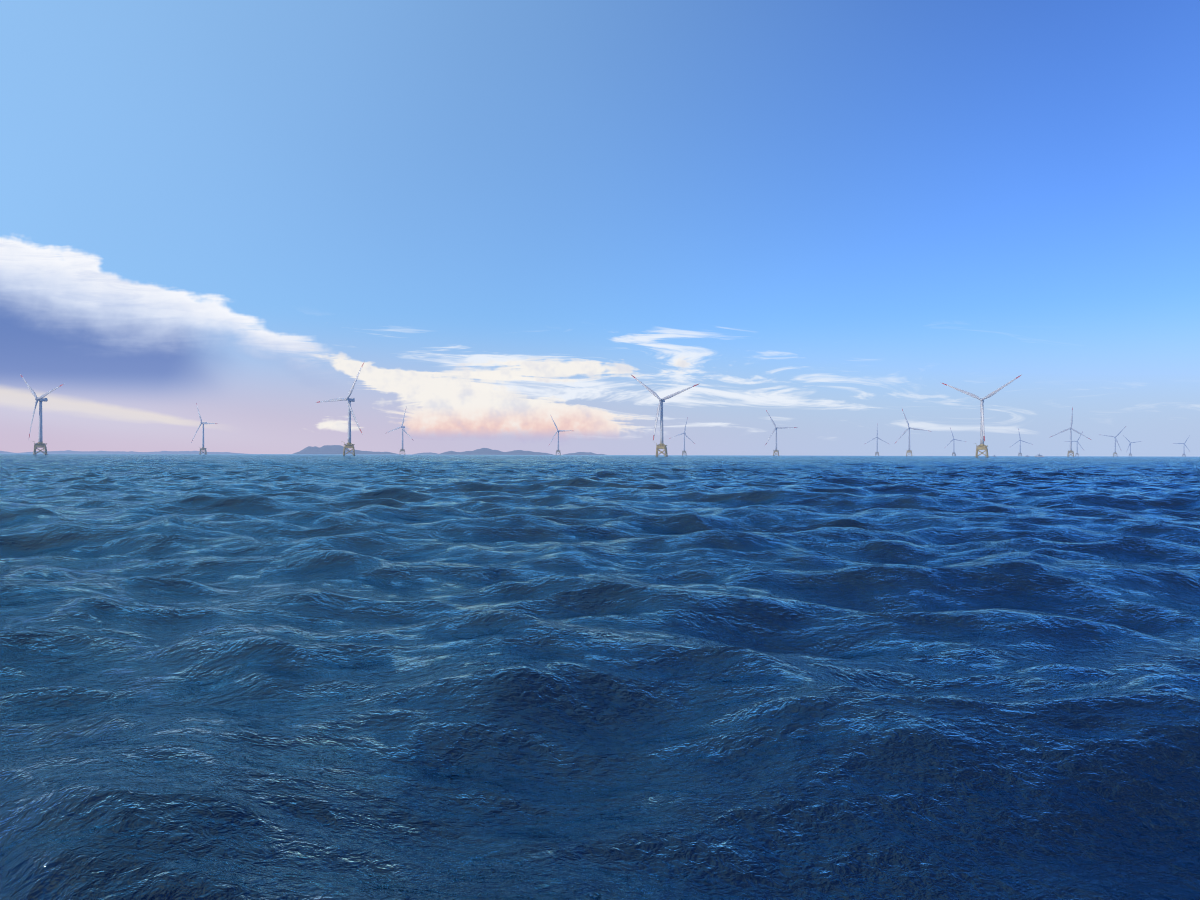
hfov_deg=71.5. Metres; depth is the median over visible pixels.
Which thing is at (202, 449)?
wind turbine
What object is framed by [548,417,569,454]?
wind turbine
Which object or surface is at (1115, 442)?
wind turbine
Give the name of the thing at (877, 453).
wind turbine
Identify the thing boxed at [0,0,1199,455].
sky
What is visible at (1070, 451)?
wind turbine
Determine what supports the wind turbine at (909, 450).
in the sea
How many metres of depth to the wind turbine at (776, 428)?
3247.24 m
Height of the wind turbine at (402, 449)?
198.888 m
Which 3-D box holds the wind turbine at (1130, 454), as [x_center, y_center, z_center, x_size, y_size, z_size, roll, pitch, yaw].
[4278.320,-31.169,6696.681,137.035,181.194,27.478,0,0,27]
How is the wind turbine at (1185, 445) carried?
in the sea
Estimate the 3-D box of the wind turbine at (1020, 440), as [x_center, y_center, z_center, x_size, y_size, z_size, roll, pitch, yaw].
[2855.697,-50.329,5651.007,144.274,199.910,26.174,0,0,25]
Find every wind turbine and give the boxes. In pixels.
[20,374,62,454]
[191,403,216,454]
[315,361,364,455]
[387,406,413,454]
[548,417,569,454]
[630,374,699,456]
[669,417,694,455]
[766,410,797,455]
[865,429,888,455]
[895,409,927,455]
[940,375,1020,456]
[947,428,965,455]
[1012,428,1032,455]
[1049,406,1090,456]
[1067,433,1083,456]
[1103,427,1124,456]
[1125,437,1140,456]
[1173,437,1188,456]
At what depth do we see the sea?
10.59 m
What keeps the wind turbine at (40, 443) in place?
in the sea
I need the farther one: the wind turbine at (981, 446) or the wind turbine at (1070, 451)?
the wind turbine at (1070, 451)
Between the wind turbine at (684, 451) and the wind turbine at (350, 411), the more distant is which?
the wind turbine at (684, 451)
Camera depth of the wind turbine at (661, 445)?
1626.98 m
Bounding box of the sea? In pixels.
[0,453,1199,899]
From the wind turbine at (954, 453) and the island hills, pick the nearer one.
the wind turbine at (954, 453)
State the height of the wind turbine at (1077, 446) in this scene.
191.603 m
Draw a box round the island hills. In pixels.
[0,445,604,454]
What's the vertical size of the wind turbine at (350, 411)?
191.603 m

